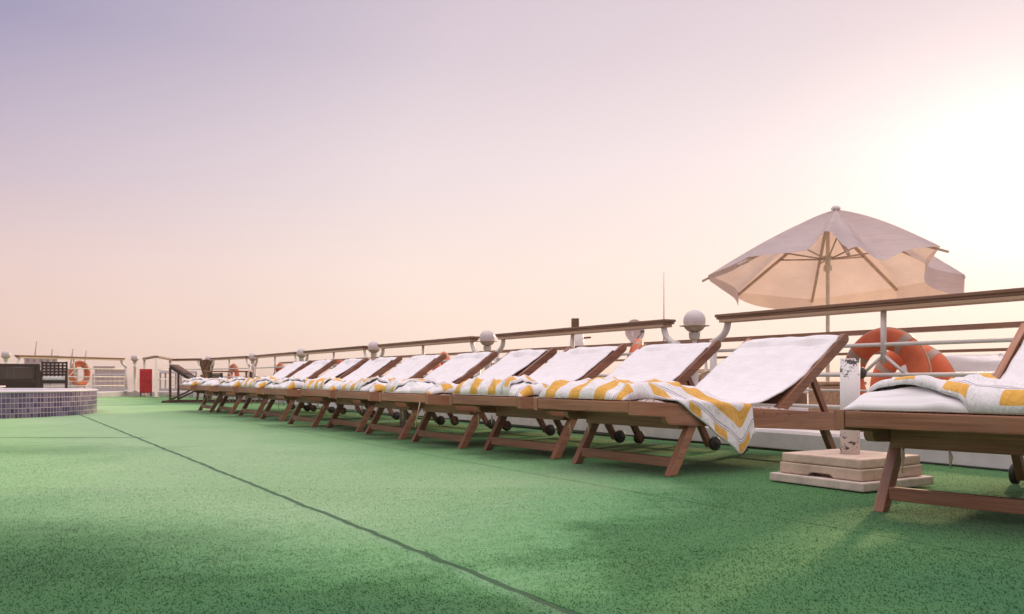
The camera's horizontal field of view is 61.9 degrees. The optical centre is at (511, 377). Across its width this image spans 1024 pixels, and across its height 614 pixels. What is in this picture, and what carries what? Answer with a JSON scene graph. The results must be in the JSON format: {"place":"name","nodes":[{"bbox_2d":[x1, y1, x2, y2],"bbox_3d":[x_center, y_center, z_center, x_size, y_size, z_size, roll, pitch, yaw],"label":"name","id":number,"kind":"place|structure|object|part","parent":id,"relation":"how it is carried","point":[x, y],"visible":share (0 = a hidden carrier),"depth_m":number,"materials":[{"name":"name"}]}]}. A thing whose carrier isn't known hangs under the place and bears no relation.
{"place":"outdoors","nodes":[
{"label":"outdoors","id":0,"kind":"place"},
{"bbox_2d":[24,355,56,387],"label":"shore building","id":1,"kind":"structure","parent":0,"point":[32,361],"depth_m":129.96,"materials":[{"name":"beige concrete"}]},
{"bbox_2d":[57,369,78,387],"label":"shore building","id":2,"kind":"structure","parent":0,"point":[76,370],"depth_m":220.21,"materials":[{"name":"white glass"}]},
{"bbox_2d":[70,349,72,387],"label":"boat mast","id":3,"kind":"object","parent":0,"point":[70,365],"visible":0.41,"depth_m":119.92,"materials":[{"name":"white metal"}]},
{"bbox_2d":[93,366,114,386],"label":"shore building","id":4,"kind":"structure","parent":0,"point":[100,371],"depth_m":180.03,"materials":[{"name":"white concrete"}]},
{"bbox_2d":[114,370,124,386],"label":"shore building","id":5,"kind":"structure","parent":0,"point":[119,378],"depth_m":200.08,"materials":[{"name":"white concrete"}]},
{"bbox_2d":[78,384,869,396],"bbox_3d":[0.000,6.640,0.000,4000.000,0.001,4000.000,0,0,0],"label":"river","id":6,"kind":"structure","parent":0,"point":[130,387],"depth_m":634.59,"materials":[{"name":"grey liquid"}]},
{"bbox_2d":[92,374,127,391],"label":"river boat","id":7,"kind":"object","parent":6,"relation":"on","point":[112,388],"visible":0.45,"depth_m":60.35,"materials":[{"name":"paint"}]},
{"bbox_2d":[159,371,196,390],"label":"river boat","id":8,"kind":"object","parent":6,"relation":"on","point":[175,388],"visible":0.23,"depth_m":46.29,"materials":[{"name":"paint"}]},
{"bbox_2d":[279,321,1023,410],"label":"moored ship","id":9,"kind":"object","parent":6,"relation":"on","point":[999,325],"visible":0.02,"depth_m":8.55,"materials":[{"name":"paint"}]},
{"bbox_2d":[439,351,449,364],"bbox_3d":[-1.008,-0.084,12.600,0.110,0.603,0.603,0,0,-22],"label":"lifebuoy","id":10,"kind":"object","parent":9,"relation":"on","point":[447,358],"visible":0.12,"depth_m":12.47,"materials":[{"name":"plastic"}]},
{"bbox_2d":[570,318,590,345],"bbox_3d":[1.105,-0.265,13.979,0.328,1.410,0.236,0,0,28],"label":"ventilator","id":11,"kind":"object","parent":9,"relation":"on","point":[579,339],"visible":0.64,"depth_m":13.94,"materials":[{"name":"white paint"}]},
{"bbox_2d":[625,319,644,347],"bbox_3d":[2.203,-0.293,14.976,0.352,1.466,0.335,0,0,30],"label":"satellite dish","id":12,"kind":"object","parent":9,"relation":"on","point":[632,336],"visible":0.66,"depth_m":15.06,"materials":[{"name":"white paint"}]},
{"bbox_2d":[663,293,664,340],"bbox_3d":[4.272,-1.276,24.000,0.320,3.433,0.320,0,0,0],"label":"antenna mast","id":13,"kind":"object","parent":9,"relation":"on","point":[663,312],"visible":0.15,"depth_m":23.99,"materials":[{"name":"metal"}]},
{"bbox_2d":[702,205,965,381],"bbox_3d":[3.534,-0.735,9.501,2.725,2.350,2.560,0,0,0],"label":"parasol","id":14,"kind":"object","parent":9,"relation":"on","point":[836,255],"visible":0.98,"depth_m":9.82,"materials":[{"name":"fabric"}]},
{"bbox_2d":[901,353,1003,371],"bbox_3d":[4.645,0.112,8.137,0.882,0.695,1.645,0,0,-31],"label":"covered furniture","id":15,"kind":"object","parent":9,"relation":"on","point":[972,362],"visible":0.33,"depth_m":7.99,"materials":[{"name":"white fabric"}]},
{"bbox_2d":[78,376,896,384],"bbox_3d":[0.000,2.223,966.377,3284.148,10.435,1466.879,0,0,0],"label":"bank","id":16,"kind":"structure","parent":0,"point":[130,380],"depth_m":877.50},
{"bbox_2d":[0,396,1023,613],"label":"deck carpet","id":17,"kind":"object","parent":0,"point":[132,417],"visible":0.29,"depth_m":2.56,"materials":[{"name":"green carpet"}]},
{"bbox_2d":[0,364,39,387],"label":"rattan bench","id":18,"kind":"object","parent":17,"relation":"on","point":[32,381],"visible":0.82,"depth_m":14.31,"materials":[{"name":"brown wicker"}]},
{"bbox_2d":[0,388,97,418],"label":"pool","id":19,"kind":"structure","parent":17,"relation":"on","point":[29,402],"depth_m":9.62,"materials":[{"name":"tile"}]},
{"bbox_2d":[40,361,67,387],"bbox_3d":[-8.423,0.070,15.693,0.450,0.740,0.488,0,0,-26],"label":"rattan chair","id":20,"kind":"object","parent":17,"relation":"on","point":[55,378],"visible":0.94,"depth_m":15.81,"materials":[{"name":"black wicker"}]},
{"bbox_2d":[140,369,151,395],"bbox_3d":[-8.554,0.120,19.939,0.270,0.640,0.224,0,0,-22],"label":"fire cabinet","id":21,"kind":"object","parent":17,"relation":"on","point":[145,380],"visible":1,"depth_m":19.85,"materials":[{"name":"red metal"}]},
{"bbox_3d":[-8.512,0.090,19.849,0.235,0.500,0.026,0,0,-22],"label":"door","id":22,"kind":"part","parent":21,"relation":"part of","materials":[{"name":"red paint"}]},
{"bbox_2d":[142,356,172,396],"bbox_3d":[-8.320,-0.022,19.705,0.629,0.925,1.882,0,0,-12],"label":"gate frame","id":23,"kind":"object","parent":17,"relation":"on","point":[144,359],"visible":0.79,"depth_m":19.34,"materials":[{"name":"beige paint"}]},
{"bbox_2d":[162,364,262,402],"bbox_3d":[-5.249,0.102,15.263,1.790,0.671,0.640,0,0,-8],"label":"rattan recliner","id":24,"kind":"object","parent":17,"relation":"on","point":[179,370],"visible":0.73,"depth_m":14.95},
{"bbox_2d":[209,373,237,399],"bbox_3d":[-5.789,0.174,17.124,0.382,0.533,0.414,0,0,30],"label":"rattan chair","id":25,"kind":"object","parent":17,"relation":"on","point":[214,375],"visible":0.19,"depth_m":16.96,"materials":[{"name":"brown wicker"}]},
{"bbox_2d":[203,371,252,398],"bbox_3d":[-5.810,0.150,17.500,0.900,0.580,0.450,0,0,-4],"label":"deck table","id":26,"kind":"object","parent":17,"relation":"on","point":[246,374],"visible":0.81,"depth_m":17.30,"materials":[{"name":"brown wood"}]},
{"bbox_2d":[180,360,311,411],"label":"sun lounger","id":27,"kind":"object","parent":17,"relation":"on","point":[219,397],"visible":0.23,"depth_m":11.40,"materials":[{"name":"wood"}]},
{"bbox_2d":[273,361,307,378],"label":"backrest cover","id":28,"kind":"object","parent":27,"relation":"on","point":[287,370],"visible":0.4,"depth_m":11.72,"materials":[{"name":"white fabric"}]},
{"bbox_2d":[181,376,208,385],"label":"striped towel","id":29,"kind":"object","parent":28,"relation":"on","point":[193,381],"visible":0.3,"depth_m":11.02,"materials":[{"name":"white fabric"}]},
{"bbox_2d":[196,359,336,413],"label":"sun lounger","id":30,"kind":"object","parent":17,"relation":"on","point":[226,395],"visible":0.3,"depth_m":10.77,"materials":[{"name":"wood"}]},
{"bbox_2d":[291,360,331,378],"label":"backrest cover","id":31,"kind":"object","parent":30,"relation":"on","point":[310,369],"visible":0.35,"depth_m":11.07,"materials":[{"name":"white fabric"}]},
{"bbox_2d":[198,377,224,385],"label":"striped towel","id":32,"kind":"object","parent":31,"relation":"on","point":[210,382],"visible":0.41,"depth_m":10.41,"materials":[{"name":"white fabric"}]},
{"bbox_2d":[217,358,368,417],"bbox_3d":[-2.470,0.111,9.980,1.726,0.691,0.736,0,0,-32],"label":"sun lounger","id":33,"kind":"object","parent":17,"relation":"on","point":[244,409],"visible":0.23,"depth_m":9.91,"materials":[{"name":"wood"}]},
{"bbox_2d":[316,358,362,379],"bbox_3d":[-2.393,-0.046,10.029,1.220,0.376,0.598,0,0,-32],"label":"backrest cover","id":34,"kind":"object","parent":33,"relation":"on","point":[342,367],"visible":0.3,"depth_m":10.26,"materials":[{"name":"white fabric"}]},
{"bbox_2d":[219,376,247,386],"bbox_3d":[-2.951,0.055,9.685,0.575,0.141,0.695,0,0,-32],"label":"striped towel","id":35,"kind":"object","parent":34,"relation":"on","point":[233,382],"visible":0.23,"depth_m":9.53,"materials":[{"name":"white fabric"}]},
{"bbox_2d":[238,356,402,421],"bbox_3d":[-1.971,0.111,9.155,1.726,0.691,0.736,0,0,-32],"label":"sun lounger","id":36,"kind":"object","parent":17,"relation":"on","point":[258,392],"visible":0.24,"depth_m":9.09,"materials":[{"name":"wood"}]},
{"bbox_2d":[342,357,396,380],"bbox_3d":[-1.893,-0.043,9.202,1.218,0.374,0.690,0,0,-32],"label":"backrest cover","id":37,"kind":"object","parent":36,"relation":"on","point":[368,368],"visible":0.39,"depth_m":9.43,"materials":[{"name":"white fabric"}]},
{"bbox_2d":[239,376,276,387],"bbox_3d":[-2.451,0.054,8.860,0.575,0.143,0.707,0,0,-32],"label":"striped towel","id":38,"kind":"object","parent":37,"relation":"on","point":[258,382],"visible":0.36,"depth_m":8.61,"materials":[{"name":"white fabric"}]},
{"bbox_2d":[263,353,446,426],"bbox_3d":[-1.415,0.111,8.157,1.726,0.691,0.736,0,0,-32],"label":"sun lounger","id":39,"kind":"object","parent":17,"relation":"on","point":[290,394],"visible":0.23,"depth_m":7.99,"materials":[{"name":"wood"}]},
{"bbox_2d":[381,355,440,379],"bbox_3d":[-1.338,-0.039,8.206,1.219,0.374,0.686,0,0,-32],"label":"backrest cover","id":40,"kind":"object","parent":39,"relation":"on","point":[409,368],"visible":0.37,"depth_m":8.40,"materials":[{"name":"white fabric"}]},
{"bbox_2d":[265,376,316,388],"bbox_3d":[-1.892,0.055,7.858,0.575,0.141,0.695,0,0,-32],"label":"striped towel","id":41,"kind":"object","parent":40,"relation":"on","point":[293,382],"visible":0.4,"depth_m":7.66,"materials":[{"name":"white fabric"}]},
{"bbox_2d":[300,351,497,431],"bbox_3d":[-0.908,0.111,7.522,1.726,0.691,0.736,0,0,-32],"label":"sun lounger","id":42,"kind":"object","parent":17,"relation":"on","point":[327,395],"visible":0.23,"depth_m":7.42,"materials":[{"name":"wood"}]},
{"bbox_2d":[423,352,492,381],"bbox_3d":[-0.831,-0.044,7.571,1.219,0.377,0.682,0,0,-33],"label":"backrest cover","id":43,"kind":"object","parent":42,"relation":"on","point":[455,368],"visible":0.47,"depth_m":7.75,"materials":[{"name":"white fabric"}]},
{"bbox_2d":[302,377,348,389],"bbox_3d":[-1.384,0.059,7.220,0.574,0.133,0.704,0,0,-33],"label":"striped towel","id":44,"kind":"object","parent":43,"relation":"on","point":[331,383],"visible":0.49,"depth_m":7.05,"materials":[{"name":"white fabric"}]},
{"bbox_2d":[395,409,413,427],"bbox_3d":[-0.966,0.323,7.550,0.200,0.235,0.200,0,0,0],"label":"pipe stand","id":45,"kind":"object","parent":17,"relation":"on","point":[402,422],"visible":0.37,"depth_m":7.53,"materials":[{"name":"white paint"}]},
{"bbox_2d":[335,348,556,439],"bbox_3d":[-0.429,0.111,6.682,1.726,0.691,0.736,0,0,-30],"label":"sun lounger","id":46,"kind":"object","parent":17,"relation":"on","point":[368,398],"visible":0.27,"depth_m":6.59,"materials":[{"name":"wood"}]},
{"bbox_2d":[473,349,547,379],"bbox_3d":[-0.351,-0.046,6.731,1.220,0.376,0.598,0,0,-30],"label":"backrest cover","id":47,"kind":"object","parent":46,"relation":"on","point":[509,364],"visible":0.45,"depth_m":6.93,"materials":[{"name":"white fabric"}]},
{"bbox_2d":[338,376,395,391],"bbox_3d":[-0.915,0.055,6.397,0.575,0.141,0.704,0,0,-30],"label":"striped towel","id":48,"kind":"object","parent":47,"relation":"on","point":[374,384],"visible":0.57,"depth_m":6.17,"materials":[{"name":"white fabric"}]},
{"bbox_2d":[379,344,626,448],"bbox_3d":[0.020,0.111,5.912,1.740,0.691,0.736,0,0,-32],"label":"sun lounger","id":49,"kind":"object","parent":17,"relation":"on","point":[429,404],"visible":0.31,"depth_m":5.67,"materials":[{"name":"wood"}]},
{"bbox_2d":[449,346,621,393],"bbox_3d":[0.103,-0.043,5.963,1.218,0.374,0.690,0,0,-32],"label":"backrest cover","id":50,"kind":"object","parent":49,"relation":"on","point":[575,364],"visible":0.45,"depth_m":6.17,"materials":[{"name":"white fabric"}]},
{"bbox_2d":[382,377,458,393],"bbox_3d":[-0.449,0.060,5.613,0.575,0.132,0.702,0,0,-32],"label":"striped towel","id":51,"kind":"object","parent":50,"relation":"on","point":[428,385],"visible":0.73,"depth_m":5.46,"materials":[{"name":"white fabric"}]},
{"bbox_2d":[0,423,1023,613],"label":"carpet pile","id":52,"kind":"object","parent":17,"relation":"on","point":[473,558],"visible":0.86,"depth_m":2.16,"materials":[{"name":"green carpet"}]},
{"bbox_2d":[449,340,720,458],"bbox_3d":[0.544,0.111,5.247,1.726,0.691,0.736,0,0,-35],"label":"sun lounger","id":53,"kind":"object","parent":17,"relation":"on","point":[503,408],"visible":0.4,"depth_m":5.00,"materials":[{"name":"wood"}]},
{"bbox_2d":[531,342,711,395],"bbox_3d":[0.618,-0.039,5.298,1.219,0.374,0.686,0,0,-35],"label":"backrest cover","id":54,"kind":"object","parent":53,"relation":"on","point":[668,362],"visible":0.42,"depth_m":5.50,"materials":[{"name":"white fabric"}]},
{"bbox_2d":[453,374,549,396],"bbox_3d":[0.079,0.054,4.928,0.575,0.143,0.707,0,0,-35],"label":"striped towel","id":55,"kind":"object","parent":54,"relation":"on","point":[524,385],"visible":0.75,"depth_m":4.69,"materials":[{"name":"white fabric"}]},
{"bbox_2d":[347,409,1008,471],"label":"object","id":56,"kind":"object","parent":17,"relation":"on","point":[967,466],"visible":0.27,"depth_m":4.57,"materials":[{"name":"white paint"}]},
{"bbox_2d":[534,334,862,475],"bbox_3d":[1.026,0.111,4.442,1.726,0.691,0.736,0,0,-34],"label":"sun lounger","id":57,"kind":"object","parent":17,"relation":"on","point":[594,413],"visible":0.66,"depth_m":4.17,"materials":[{"name":"wood"}]},
{"bbox_2d":[652,335,838,403],"bbox_3d":[1.102,-0.044,4.494,1.220,0.377,0.682,0,0,-34],"label":"backrest cover","id":58,"kind":"object","parent":57,"relation":"on","point":[755,371],"visible":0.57,"depth_m":4.64,"materials":[{"name":"white fabric"}]},
{"bbox_2d":[539,376,754,453],"bbox_3d":[0.642,0.177,4.148,0.735,0.368,0.750,0,0,-34],"label":"striped towel","id":59,"kind":"object","parent":58,"relation":"on","point":[731,422],"visible":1,"depth_m":3.94,"materials":[{"name":"white fabric"}]},
{"bbox_2d":[808,381,865,431],"bbox_3d":[2.622,0.236,6.900,0.360,0.408,0.300,0,0,-31],"label":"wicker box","id":60,"kind":"object","parent":17,"relation":"on","point":[831,397],"visible":0.25,"depth_m":6.77,"materials":[{"name":"beige wicker"}]},
{"bbox_2d":[770,358,933,491],"bbox_3d":[1.420,0.180,3.585,0.460,0.520,0.460,0,0,-32],"label":"umbrella stand","id":61,"kind":"object","parent":17,"relation":"on","point":[849,464],"visible":0.93,"depth_m":3.50,"materials":[{"name":"concrete"}]},
{"bbox_2d":[834,323,1023,514],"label":"sun lounger","id":62,"kind":"object","parent":17,"relation":"on","point":[900,432],"visible":0.86,"depth_m":2.64,"materials":[{"name":"brown wood"}]},
{"bbox_2d":[843,373,1023,414],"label":"cushion","id":63,"kind":"object","parent":62,"relation":"on","point":[983,393],"visible":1,"depth_m":2.47,"materials":[{"name":"white fabric"}]},
{"bbox_2d":[1000,340,1023,383],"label":"backrest cover","id":64,"kind":"object","parent":62,"relation":"on","point":[1014,372],"visible":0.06,"depth_m":3.40,"materials":[{"name":"white fabric"}]},
{"bbox_2d":[0,0,1023,378],"label":"sky","id":65,"kind":"structure","parent":0,"point":[180,179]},
{"bbox_2d":[767,393,806,407],"bbox_3d":[3.134,0.112,10.670,0.853,0.695,0.804,0,0,-31],"label":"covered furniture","id":66,"kind":"object","parent":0,"point":[802,399],"visible":0.01,"depth_m":10.49,"materials":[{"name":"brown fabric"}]},
{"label":"ship side","id":67,"kind":"structure","parent":0,"visible":0},
{"bbox_2d":[97,391,1023,468],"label":"kerb","id":68,"kind":"structure","parent":67,"relation":"on","point":[801,439],"depth_m":5.65,"materials":[{"name":"paint"}]},
{"bbox_2d":[0,350,12,377],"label":"lamp post","id":69,"kind":"object","parent":68,"relation":"on","point":[5,355],"visible":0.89,"depth_m":16.91,"materials":[{"name":"white paint"}]},
{"bbox_2d":[12,355,126,390],"bbox_3d":[-9.550,-0.066,18.602,0.118,0.782,3.131,0,0,19],"label":"railing","id":70,"kind":"object","parent":68,"relation":"on","point":[19,357],"visible":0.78,"depth_m":18.74,"materials":[{"name":"white metal"}]},
{"bbox_2d":[68,360,90,387],"bbox_3d":[-9.590,-0.080,18.926,0.110,0.603,0.603,0,0,18],"label":"lifebuoy","id":71,"kind":"object","parent":70,"relation":"attached to","point":[80,363],"visible":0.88,"depth_m":18.91,"materials":[{"name":"plastic"}]},
{"bbox_2d":[130,354,139,390],"bbox_3d":[-8.950,-0.112,20.250,0.224,0.876,0.224,0,0,0],"label":"lamp post","id":72,"kind":"object","parent":68,"relation":"on","point":[134,358],"visible":1,"depth_m":20.22,"materials":[{"name":"white metal"}]},
{"bbox_2d":[172,358,202,385],"bbox_3d":[-7.800,-0.055,20.475,1.220,0.804,0.118,0,0,32],"label":"railing","id":73,"kind":"object","parent":68,"relation":"on","point":[192,359],"visible":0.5,"depth_m":20.34,"materials":[{"name":"white metal"}]},
{"bbox_2d":[210,356,250,377],"bbox_3d":[-6.264,-0.052,18.904,0.118,0.809,2.578,0,0,-37],"label":"railing","id":74,"kind":"object","parent":68,"relation":"on","point":[233,358],"visible":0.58,"depth_m":18.77,"materials":[{"name":"white paint"}]},
{"bbox_2d":[200,359,214,377],"bbox_3d":[-7.102,-0.057,19.885,0.360,0.758,0.120,0,0,-10],"label":"folded canvas","id":75,"kind":"object","parent":74,"relation":"attached to","point":[205,364],"visible":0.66,"depth_m":19.86,"materials":[{"name":"brown fabric"}]},
{"bbox_2d":[228,364,239,378],"bbox_3d":[-6.184,-0.010,18.964,0.110,0.603,0.603,0,0,-37],"label":"lifebuoy","id":76,"kind":"object","parent":74,"relation":"attached to","point":[235,366],"visible":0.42,"depth_m":18.84,"materials":[{"name":"plastic"}]},
{"bbox_2d":[249,353,255,378],"bbox_3d":[-5.390,-0.081,17.749,0.224,0.862,0.224,0,0,0],"label":"lamp post","id":77,"kind":"object","parent":68,"relation":"on","point":[252,359],"visible":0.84,"depth_m":17.71,"materials":[{"name":"white paint"}]},
{"bbox_2d":[253,352,297,377],"bbox_3d":[-4.529,-0.052,16.312,0.118,0.810,3.050,0,0,-31],"label":"railing","id":78,"kind":"object","parent":68,"relation":"on","point":[275,355],"visible":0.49,"depth_m":16.30,"materials":[{"name":"white metal"}]},
{"bbox_2d":[276,363,283,372],"bbox_3d":[-4.444,0.015,16.363,0.110,0.603,0.603,0,0,-31],"label":"lifebuoy","id":79,"kind":"object","parent":78,"relation":"attached to","point":[278,365],"visible":0.15,"depth_m":16.30,"materials":[{"name":"plastic"}]},
{"bbox_2d":[297,348,305,360],"bbox_3d":[-3.668,-0.081,14.874,0.224,0.862,0.224,0,0,0],"label":"lamp post","id":80,"kind":"object","parent":68,"relation":"on","point":[301,355],"visible":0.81,"depth_m":14.82,"materials":[{"name":"white glass"}]},
{"bbox_2d":[303,346,370,376],"bbox_3d":[-2.805,-0.052,13.433,0.118,0.810,3.060,0,0,-31],"label":"railing","id":81,"kind":"object","parent":68,"relation":"on","point":[342,349],"visible":0.39,"depth_m":13.22,"materials":[{"name":"white metal"}]},
{"bbox_2d":[366,341,380,358],"bbox_3d":[-1.941,-0.081,11.992,0.224,0.862,0.224,0,0,0],"label":"lamp post","id":82,"kind":"object","parent":68,"relation":"on","point":[373,349],"visible":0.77,"depth_m":11.94,"materials":[{"name":"white glass"}]},
{"bbox_2d":[377,336,480,376],"bbox_3d":[-1.104,-0.052,10.593,0.118,0.810,2.960,0,0,-31],"label":"railing","id":83,"kind":"object","parent":68,"relation":"on","point":[466,339],"visible":0.54,"depth_m":10.24,"materials":[{"name":"white paint"}]},
{"bbox_2d":[477,330,497,369],"bbox_3d":[-0.266,-0.081,9.194,0.224,0.862,0.224,0,0,0],"label":"lamp post","id":84,"kind":"object","parent":68,"relation":"on","point":[487,339],"visible":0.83,"depth_m":9.14,"materials":[{"name":"white glass"}]},
{"bbox_2d":[494,319,679,376],"bbox_3d":[0.557,-0.052,7.822,0.118,0.810,2.900,0,0,-31],"label":"railing","id":85,"kind":"object","parent":68,"relation":"on","point":[663,324],"visible":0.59,"depth_m":7.47,"materials":[{"name":"brown paint"}]},
{"bbox_2d":[627,338,643,357],"bbox_3d":[1.251,-0.132,9.000,0.110,0.603,0.603,20,1,4],"label":"lifebuoy","id":86,"kind":"object","parent":85,"relation":"attached to","point":[638,343],"visible":0.22,"depth_m":8.83,"materials":[{"name":"plastic"}]},
{"bbox_2d":[698,369,709,380],"bbox_3d":[1.624,0.067,7.000,0.311,0.297,0.118,0,0,0],"label":"lifebuoy","id":87,"kind":"object","parent":85,"relation":"attached to","point":[703,373],"visible":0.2,"depth_m":7.01,"materials":[{"name":"plastic"}]},
{"bbox_2d":[680,310,709,385],"bbox_3d":[1.379,-0.081,6.449,0.224,0.862,0.224,0,0,0],"label":"lamp post","id":88,"kind":"object","parent":68,"relation":"on","point":[694,322],"visible":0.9,"depth_m":6.40,"materials":[{"name":"white glass"}]},
{"bbox_2d":[709,287,1023,408],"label":"railing","id":89,"kind":"object","parent":68,"relation":"on","point":[882,307],"visible":0.65,"depth_m":5.05,"materials":[{"name":"brown paint"}]},
{"bbox_2d":[846,327,931,394],"bbox_3d":[2.261,-0.005,5.170,0.110,0.603,0.603,0,0,-31],"label":"lifebuoy","id":90,"kind":"object","parent":89,"relation":"attached to","point":[915,358],"visible":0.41,"depth_m":5.06,"materials":[{"name":"plastic"}]},
{"bbox_2d":[870,345,954,386],"bbox_3d":[2.697,0.071,5.750,0.110,0.617,0.617,0,0,-35],"label":"lifebuoy","id":91,"kind":"object","parent":89,"relation":"attached to","point":[940,362],"visible":0.31,"depth_m":5.62,"materials":[{"name":"plastic"}]}
]}

